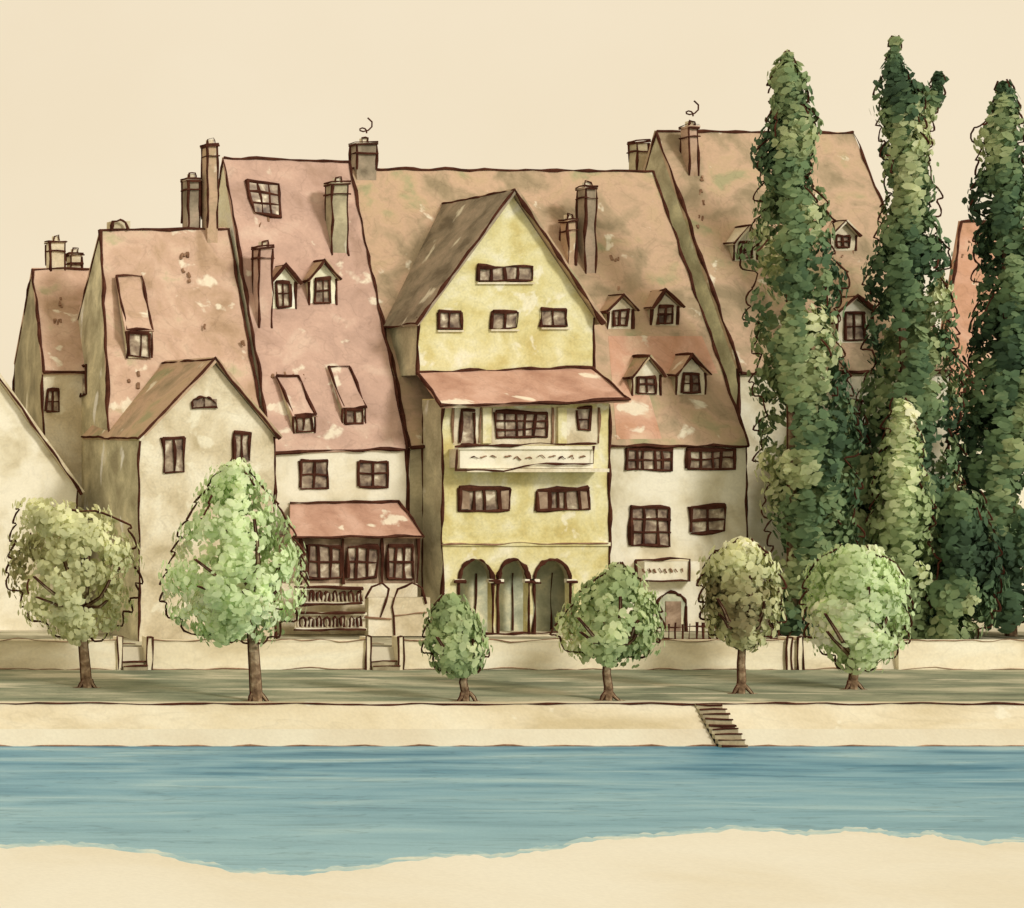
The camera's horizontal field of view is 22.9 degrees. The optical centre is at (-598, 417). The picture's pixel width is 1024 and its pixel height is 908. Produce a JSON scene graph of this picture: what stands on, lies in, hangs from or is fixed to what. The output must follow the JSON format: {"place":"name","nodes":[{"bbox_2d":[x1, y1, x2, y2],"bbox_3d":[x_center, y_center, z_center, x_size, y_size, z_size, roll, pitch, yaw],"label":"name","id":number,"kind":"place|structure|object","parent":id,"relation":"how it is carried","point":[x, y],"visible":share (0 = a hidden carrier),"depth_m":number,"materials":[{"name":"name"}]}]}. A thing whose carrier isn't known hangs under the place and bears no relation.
{"place":"outdoors","nodes":[
{"label":"outdoors","id":0,"kind":"place"},
{"bbox_2d":[128,330,150,357],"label":"window frames","id":1,"kind":"structure","parent":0,"point":[142,333],"depth_m":91.49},
{"bbox_2d":[277,535,416,582],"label":"loggia walls","id":2,"kind":"structure","parent":0,"point":[351,541],"depth_m":88.60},
{"bbox_2d":[0,746,1023,870],"bbox_3d":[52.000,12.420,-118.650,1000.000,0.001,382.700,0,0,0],"label":"river water","id":3,"kind":"structure","parent":0,"point":[297,808],"depth_m":63.12,"materials":[{"name":"liquid"}]},
{"bbox_2d":[0,825,1023,907],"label":"bank","id":4,"kind":"structure","parent":0,"point":[731,866],"depth_m":51.87,"materials":[{"name":"sand"}]},
{"bbox_2d":[0,669,1023,700],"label":"promenade road","id":5,"kind":"structure","parent":0,"point":[523,685],"depth_m":78.88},
{"bbox_2d":[2,497,144,687],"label":"linden tree","id":6,"kind":"object","parent":5,"relation":"on","point":[68,603],"visible":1,"depth_m":77.32,"materials":[{"name":"green plant"}]},
{"bbox_2d":[123,642,147,669],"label":"garden steps","id":7,"kind":"structure","parent":5,"relation":"on","point":[134,665],"depth_m":83.63,"materials":[{"name":"stone"}]},
{"bbox_2d":[158,457,309,700],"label":"linden tree","id":8,"kind":"object","parent":5,"relation":"on","point":[230,595],"visible":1,"depth_m":73.74,"materials":[{"name":"green plant"}]},
{"bbox_2d":[372,642,399,669],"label":"garden steps","id":9,"kind":"structure","parent":5,"relation":"on","point":[385,665],"depth_m":83.83,"materials":[{"name":"stone"}]},
{"bbox_2d":[418,592,492,700],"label":"linden tree","id":10,"kind":"object","parent":5,"relation":"on","point":[455,634],"visible":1,"depth_m":73.96,"materials":[{"name":"green plant"}]},
{"bbox_2d":[113,636,802,669],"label":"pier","id":11,"kind":"structure","parent":5,"relation":"on","point":[394,645],"depth_m":83.76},
{"bbox_2d":[116,635,804,669],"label":"outline trim","id":12,"kind":"structure","parent":11,"relation":"attached to","point":[786,651],"depth_m":83.73,"materials":[{"name":"brown"}]},
{"bbox_2d":[549,562,667,700],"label":"linden tree","id":13,"kind":"object","parent":5,"relation":"on","point":[607,641],"visible":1,"depth_m":74.10,"materials":[{"name":"green plant"}]},
{"bbox_2d":[695,536,788,693],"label":"linden tree","id":14,"kind":"object","parent":5,"relation":"on","point":[739,605],"visible":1,"depth_m":75.96,"materials":[{"name":"green plant"}]},
{"bbox_2d":[797,543,917,689],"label":"linden tree","id":15,"kind":"object","parent":5,"relation":"on","point":[850,599],"visible":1,"depth_m":76.92,"materials":[{"name":"green plant"}]},
{"bbox_2d":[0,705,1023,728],"bbox_3d":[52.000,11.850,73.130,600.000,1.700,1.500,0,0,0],"label":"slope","id":16,"kind":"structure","parent":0,"point":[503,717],"depth_m":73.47,"materials":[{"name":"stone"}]},
{"bbox_2d":[0,744,1023,746],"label":"outline trim","id":17,"kind":"structure","parent":16,"relation":"on","point":[496,745],"depth_m":72.56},
{"bbox_2d":[0,620,1023,745],"bbox_3d":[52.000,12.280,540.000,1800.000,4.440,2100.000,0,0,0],"label":"ground","id":18,"kind":"structure","parent":0,"point":[522,737],"depth_m":72.89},
{"bbox_2d":[0,378,82,508],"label":"outline trim","id":19,"kind":"structure","parent":18,"relation":"on","point":[76,485],"depth_m":90.68,"materials":[{"name":"brown"}]},
{"bbox_2d":[0,384,76,629],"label":"walls","id":20,"kind":"structure","parent":19,"relation":"attached to","point":[30,468],"depth_m":91.00,"materials":[{"name":"paint"}]},
{"bbox_2d":[0,374,84,492],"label":"roof","id":21,"kind":"structure","parent":19,"relation":"attached to","point":[37,427],"depth_m":90.71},
{"bbox_2d":[12,235,88,566],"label":"distant cottage","id":22,"kind":"structure","parent":18,"relation":"on","point":[49,372],"depth_m":96.64,"materials":[{"name":"paint"}]},
{"bbox_2d":[81,356,282,640],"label":"gabled cottage","id":23,"kind":"structure","parent":18,"relation":"on","point":[179,428],"depth_m":86.00,"materials":[{"name":"paint"}]},
{"bbox_2d":[160,430,251,473],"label":"window frames","id":24,"kind":"structure","parent":23,"relation":"in","point":[234,446],"depth_m":85.89,"materials":[{"name":"brown"}]},
{"bbox_2d":[165,434,248,471],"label":"window glass","id":25,"kind":"structure","parent":23,"relation":"in","point":[169,459],"depth_m":85.98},
{"bbox_2d":[0,642,1023,669],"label":"wall","id":26,"kind":"structure","parent":18,"relation":"on","point":[528,655],"depth_m":83.85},
{"bbox_2d":[0,639,1023,641],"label":"coping","id":27,"kind":"object","parent":26,"relation":"on","point":[339,640],"visible":0.55,"depth_m":83.82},
{"bbox_2d":[0,701,1023,704],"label":"coping","id":28,"kind":"object","parent":18,"relation":"on","point":[476,702],"visible":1,"depth_m":74.00,"materials":[{"name":"stone"}]},
{"bbox_2d":[0,702,1023,705],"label":"outline trim","id":29,"kind":"structure","parent":28,"relation":"attached to","point":[556,703],"depth_m":73.81,"materials":[{"name":"brown"}]},
{"bbox_2d":[0,638,1023,669],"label":"outline trim","id":30,"kind":"structure","parent":18,"relation":"on","point":[504,667],"depth_m":83.80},
{"bbox_2d":[646,138,737,402],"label":"gable wall","id":31,"kind":"structure","parent":18,"relation":"on","point":[656,164],"depth_m":95.19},
{"bbox_2d":[626,120,952,449],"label":"outline trim","id":32,"kind":"structure","parent":31,"relation":"attached to","point":[868,304],"depth_m":95.41,"materials":[{"name":"brown"}]},
{"bbox_2d":[643,130,839,169],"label":"roof back","id":33,"kind":"structure","parent":32,"relation":"attached to","point":[646,160],"depth_m":98.63,"materials":[{"name":"brown tile"}]},
{"bbox_2d":[629,143,647,169],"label":"chimney","id":34,"kind":"object","parent":33,"relation":"on","point":[642,155],"visible":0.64,"depth_m":99.50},
{"bbox_2d":[725,220,858,245],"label":"roof","id":35,"kind":"structure","parent":32,"relation":"attached to","point":[735,234],"depth_m":94.80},
{"bbox_2d":[656,132,950,373],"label":"roof","id":36,"kind":"structure","parent":31,"relation":"on","point":[728,186],"depth_m":95.90,"materials":[{"name":"brown tile"}]},
{"bbox_2d":[681,128,697,175],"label":"chimney","id":37,"kind":"object","parent":36,"relation":"on","point":[685,152],"visible":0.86,"depth_m":96.81,"materials":[{"name":"brick"}]},
{"bbox_2d":[728,238,835,333],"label":"side wall","id":38,"kind":"structure","parent":36,"relation":"on","point":[731,252],"depth_m":94.67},
{"bbox_2d":[838,300,871,342],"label":"dormer front","id":39,"kind":"object","parent":38,"relation":"attached to","point":[855,305],"visible":0.33,"depth_m":92.56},
{"bbox_2d":[734,225,854,260],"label":"dormer front","id":40,"kind":"object","parent":36,"relation":"on","point":[844,230],"visible":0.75,"depth_m":94.86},
{"bbox_2d":[695,703,747,747],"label":"river steps","id":41,"kind":"structure","parent":18,"relation":"on","point":[722,730],"depth_m":72.96,"materials":[{"name":"stone"}]},
{"bbox_2d":[735,49,865,636],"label":"poplar tree","id":42,"kind":"object","parent":18,"relation":"on","point":[806,466],"visible":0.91,"depth_m":86.69,"materials":[{"name":"green plant"}]},
{"bbox_2d":[740,374,948,625],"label":"walls","id":43,"kind":"structure","parent":18,"relation":"on","point":[751,409],"depth_m":92.00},
{"bbox_2d":[737,234,865,404],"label":"window frames","id":44,"kind":"structure","parent":43,"relation":"attached to","point":[862,313],"depth_m":92.49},
{"bbox_2d":[742,236,883,503],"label":"window glass","id":45,"kind":"object","parent":44,"relation":"in","point":[859,330],"visible":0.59,"depth_m":92.54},
{"bbox_2d":[865,397,941,638],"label":"young poplar tree","id":46,"kind":"object","parent":18,"relation":"on","point":[907,513],"visible":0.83,"depth_m":86.20,"materials":[{"name":"green plant"}]},
{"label":"gable wall","id":47,"kind":"object","parent":18,"relation":"on","visible":0},
{"bbox_2d":[348,136,749,631],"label":"outline trim","id":48,"kind":"structure","parent":47,"relation":"attached to","point":[655,304],"depth_m":92.50,"materials":[{"name":"brown"}]},
{"bbox_2d":[352,169,746,447],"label":"roof","id":49,"kind":"structure","parent":48,"relation":"attached to","point":[400,209],"depth_m":94.60,"materials":[{"name":"brown tile"}]},
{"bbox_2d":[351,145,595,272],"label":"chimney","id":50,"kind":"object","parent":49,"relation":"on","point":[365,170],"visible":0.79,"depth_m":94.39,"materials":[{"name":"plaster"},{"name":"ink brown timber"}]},
{"bbox_2d":[560,222,575,264],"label":"chimney","id":51,"kind":"object","parent":49,"relation":"on","point":[572,234],"visible":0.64,"depth_m":94.30,"materials":[{"name":"brown brick"}]},
{"bbox_2d":[608,295,704,394],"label":"dormer front","id":52,"kind":"object","parent":49,"relation":"on","point":[648,369],"visible":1,"depth_m":91.06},
{"bbox_2d":[608,336,716,438],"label":"roof tiles","id":53,"kind":"object","parent":49,"relation":"attached to","point":[635,417],"visible":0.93,"depth_m":91.81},
{"bbox_2d":[637,560,699,580],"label":"sign","id":54,"kind":"object","parent":48,"relation":"on","point":[677,565],"visible":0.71,"depth_m":89.30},
{"bbox_2d":[409,448,745,630],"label":"walls","id":55,"kind":"structure","parent":47,"relation":"attached to","point":[680,489],"depth_m":90.00,"materials":[{"name":"paint"}]},
{"bbox_2d":[658,594,684,630],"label":"door","id":56,"kind":"structure","parent":55,"relation":"in","point":[673,611],"depth_m":89.93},
{"bbox_2d":[612,304,736,546],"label":"window frames","id":57,"kind":"structure","parent":55,"relation":"attached to","point":[630,529],"depth_m":89.90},
{"bbox_2d":[614,308,732,545],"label":"window glass","id":58,"kind":"object","parent":57,"relation":"in","point":[651,525],"visible":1,"depth_m":89.98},
{"bbox_2d":[615,308,734,545],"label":"window bars","id":59,"kind":"object","parent":57,"relation":"attached to","point":[707,519],"depth_m":89.91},
{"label":"gable wall","id":60,"kind":"object","parent":18,"relation":"on","visible":0},
{"bbox_2d":[942,219,985,437],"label":"outline trim","id":61,"kind":"structure","parent":60,"relation":"attached to","point":[955,266],"depth_m":99.17,"materials":[{"name":"brown"}]},
{"bbox_2d":[944,222,1023,433],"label":"roof","id":62,"kind":"structure","parent":61,"relation":"on","point":[964,290],"depth_m":98.27,"materials":[{"name":"orange tile"}]},
{"bbox_2d":[0,631,1023,645],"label":"garden path","id":63,"kind":"structure","parent":0,"point":[385,640],"depth_m":87.94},
{"bbox_2d":[78,242,106,563],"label":"gable wall","id":64,"kind":"structure","parent":63,"relation":"on","point":[90,320],"depth_m":93.96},
{"bbox_2d":[82,334,148,393],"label":"window glass","id":65,"kind":"object","parent":64,"relation":"attached to","point":[135,342],"visible":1,"depth_m":91.57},
{"bbox_2d":[77,138,261,431],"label":"outline trim","id":66,"kind":"structure","parent":64,"relation":"attached to","point":[207,145],"depth_m":94.11,"materials":[{"name":"brown"}]},
{"bbox_2d":[77,227,227,316],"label":"roof back","id":67,"kind":"structure","parent":66,"relation":"attached to","point":[89,270],"depth_m":95.82,"materials":[{"name":"tile"}]},
{"bbox_2d":[182,181,198,227],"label":"chimney","id":68,"kind":"object","parent":67,"relation":"on","point":[194,210],"visible":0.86,"depth_m":94.60,"materials":[{"name":"brick"}]},
{"bbox_2d":[101,230,258,428],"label":"roof","id":69,"kind":"structure","parent":64,"relation":"on","point":[183,311],"depth_m":92.87,"materials":[{"name":"tile"}]},
{"bbox_2d":[115,276,153,331],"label":"dormer roof","id":70,"kind":"structure","parent":69,"relation":"on","point":[133,301],"depth_m":92.38,"materials":[{"name":"tile"}]},
{"bbox_2d":[127,252,244,388],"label":"tile marks","id":71,"kind":"object","parent":69,"relation":"attached to","point":[186,254],"visible":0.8,"depth_m":92.30},
{"bbox_2d":[202,147,217,242],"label":"chimney","id":72,"kind":"object","parent":69,"relation":"on","point":[211,230],"visible":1,"depth_m":94.20,"materials":[{"name":"brown brick"}]},
{"bbox_2d":[218,167,262,411],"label":"gable wall","id":73,"kind":"structure","parent":63,"relation":"on","point":[224,216],"depth_m":94.77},
{"bbox_2d":[222,159,405,452],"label":"roof","id":74,"kind":"structure","parent":73,"relation":"on","point":[311,342],"depth_m":92.28,"materials":[{"name":"pink tile"}]},
{"bbox_2d":[253,249,271,326],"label":"chimney","id":75,"kind":"object","parent":74,"relation":"on","point":[265,292],"visible":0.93,"depth_m":92.18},
{"bbox_2d":[250,182,278,214],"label":"roof window","id":76,"kind":"structure","parent":74,"relation":"in","point":[265,198],"depth_m":94.61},
{"bbox_2d":[272,264,335,308],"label":"dormer front","id":77,"kind":"object","parent":74,"relation":"on","point":[323,271],"visible":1,"depth_m":92.61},
{"bbox_2d":[326,185,346,252],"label":"chimney","id":78,"kind":"object","parent":74,"relation":"on","point":[339,237],"visible":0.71,"depth_m":93.63,"materials":[{"name":"brown brick"}]},
{"bbox_2d":[219,156,426,635],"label":"outline trim","id":79,"kind":"structure","parent":73,"relation":"attached to","point":[312,595],"depth_m":90.82,"materials":[{"name":"brown"}]},
{"bbox_2d":[273,259,340,283],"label":"roof","id":80,"kind":"structure","parent":79,"relation":"attached to","point":[313,268],"depth_m":92.70,"materials":[{"name":"brown tile"}]},
{"bbox_2d":[276,367,367,416],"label":"dormer roof","id":81,"kind":"structure","parent":79,"relation":"on","point":[350,396],"depth_m":90.71,"materials":[{"name":"pink tile"}]},
{"bbox_2d":[294,587,366,630],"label":"balcony rail","id":82,"kind":"object","parent":79,"relation":"attached to","point":[323,612],"visible":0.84,"depth_m":87.48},
{"bbox_2d":[294,589,365,627],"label":"balcony panel","id":83,"kind":"structure","parent":82,"relation":"attached to","point":[296,623],"depth_m":87.65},
{"bbox_2d":[275,276,413,579],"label":"window frames","id":84,"kind":"structure","parent":79,"relation":"attached to","point":[347,568],"depth_m":89.88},
{"bbox_2d":[278,280,411,577],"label":"window glass","id":85,"kind":"object","parent":84,"relation":"in","point":[365,480],"visible":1,"depth_m":89.98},
{"bbox_2d":[278,280,413,578],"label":"window bars","id":86,"kind":"object","parent":84,"relation":"attached to","point":[356,561],"depth_m":88.49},
{"bbox_2d":[289,503,422,537],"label":"pent roof","id":87,"kind":"structure","parent":79,"relation":"attached to","point":[341,519],"depth_m":89.01,"materials":[{"name":"tile"}]},
{"bbox_2d":[275,451,405,534],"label":"walls","id":88,"kind":"structure","parent":73,"relation":"attached to","point":[342,471],"depth_m":90.00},
{"bbox_2d":[276,583,416,633],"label":"loggia base","id":89,"kind":"object","parent":63,"relation":"on","point":[380,590],"visible":0.36,"depth_m":88.59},
{"bbox_2d":[365,597,429,635],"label":"terrace wall","id":90,"kind":"structure","parent":63,"relation":"on","point":[409,625],"depth_m":87.50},
{"bbox_2d":[383,188,630,634],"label":"outline trim","id":91,"kind":"structure","parent":63,"relation":"on","point":[601,321],"depth_m":88.23,"materials":[{"name":"brown"}]},
{"bbox_2d":[384,190,515,328],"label":"roof","id":92,"kind":"structure","parent":91,"relation":"attached to","point":[456,231],"depth_m":91.82,"materials":[{"name":"tile"}]},
{"bbox_2d":[450,188,606,324],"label":"roof","id":93,"kind":"structure","parent":91,"relation":"attached to","point":[561,265],"depth_m":89.85,"materials":[{"name":"brown tile"}]},
{"bbox_2d":[455,468,608,471],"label":"balcony slab","id":94,"kind":"structure","parent":91,"relation":"attached to","point":[561,470],"depth_m":87.30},
{"bbox_2d":[459,449,592,467],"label":"balcony front","id":95,"kind":"structure","parent":94,"relation":"on","point":[466,460],"depth_m":87.44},
{"bbox_2d":[454,446,598,448],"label":"balcony rail","id":96,"kind":"object","parent":95,"relation":"on","point":[546,447],"visible":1,"depth_m":87.34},
{"bbox_2d":[486,631,572,635],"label":"arcade floor","id":97,"kind":"structure","parent":63,"relation":"on","point":[546,634],"depth_m":88.13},
{"bbox_2d":[389,326,441,621],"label":"side wall","id":98,"kind":"structure","parent":97,"relation":"on","point":[404,339],"depth_m":89.36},
{"bbox_2d":[410,449,422,596],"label":"shaded bay","id":99,"kind":"object","parent":98,"relation":"attached to","point":[416,492],"visible":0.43,"depth_m":89.97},
{"bbox_2d":[418,197,608,541],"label":"walls","id":100,"kind":"structure","parent":97,"relation":"on","point":[511,237],"depth_m":90.00,"materials":[{"name":"paint"}]},
{"bbox_2d":[437,282,569,331],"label":"window sills","id":101,"kind":"structure","parent":100,"relation":"attached to","point":[499,329],"depth_m":89.88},
{"bbox_2d":[460,560,564,630],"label":"arcade back","id":102,"kind":"object","parent":100,"relation":"attached to","point":[544,589],"visible":0.43,"depth_m":89.65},
{"bbox_2d":[437,263,592,512],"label":"window frames","id":103,"kind":"structure","parent":100,"relation":"attached to","point":[461,488],"depth_m":88.21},
{"bbox_2d":[440,267,589,509],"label":"window glass","id":104,"kind":"object","parent":103,"relation":"in","point":[468,432],"visible":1,"depth_m":88.28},
{"bbox_2d":[448,267,588,510],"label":"window bars","id":105,"kind":"object","parent":103,"relation":"attached to","point":[498,492],"depth_m":88.21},
{"bbox_2d":[462,490,589,508],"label":"shutter","id":106,"kind":"object","parent":103,"relation":"attached to","point":[543,498],"visible":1,"depth_m":88.21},
{"bbox_2d":[417,368,628,407],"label":"pent roof","id":107,"kind":"structure","parent":100,"relation":"attached to","point":[526,385],"depth_m":88.66,"materials":[{"name":"tile"}]},
{"bbox_2d":[481,407,566,442],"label":"loggia post","id":108,"kind":"object","parent":100,"relation":"attached to","point":[561,426],"visible":1,"depth_m":88.15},
{"bbox_2d":[441,407,608,545],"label":"outline trim","id":109,"kind":"structure","parent":100,"relation":"attached to","point":[552,419],"depth_m":88.19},
{"bbox_2d":[442,542,610,545],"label":"string course","id":110,"kind":"object","parent":100,"relation":"attached to","point":[525,544],"visible":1,"depth_m":88.20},
{"bbox_2d":[657,622,717,638],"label":"picket fence","id":111,"kind":"object","parent":63,"relation":"on","point":[702,626],"visible":0.59,"depth_m":84.78,"materials":[{"name":"brown"}]},
{"bbox_2d":[825,415,880,554],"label":"hedge shrub","id":112,"kind":"object","parent":63,"relation":"on","point":[861,464],"visible":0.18,"depth_m":88.27,"materials":[{"name":"green plant"}]},
{"bbox_2d":[854,35,971,620],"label":"poplar tree","id":113,"kind":"object","parent":63,"relation":"on","point":[908,250],"visible":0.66,"depth_m":87.91,"materials":[{"name":"green plant"}]},
{"bbox_2d":[912,488,1009,638],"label":"hedge shrub","id":114,"kind":"object","parent":63,"relation":"on","point":[972,561],"visible":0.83,"depth_m":85.46,"materials":[{"name":"green plant"}]},
{"bbox_2d":[940,79,1023,636],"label":"poplar tree","id":115,"kind":"object","parent":63,"relation":"on","point":[991,428],"visible":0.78,"depth_m":87.36,"materials":[{"name":"green plant"}]},
{"bbox_2d":[0,0,1023,388],"label":"sky","id":116,"kind":"structure","parent":0,"point":[106,105],"materials":[{"name":"beige"}]},
{"bbox_2d":[442,546,608,632],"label":"arcade","id":117,"kind":"object","parent":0,"point":[585,563],"visible":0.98,"depth_m":88.30},
{"bbox_2d":[453,408,598,444],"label":"loggia wall","id":118,"kind":"structure","parent":0,"point":[575,434],"depth_m":88.29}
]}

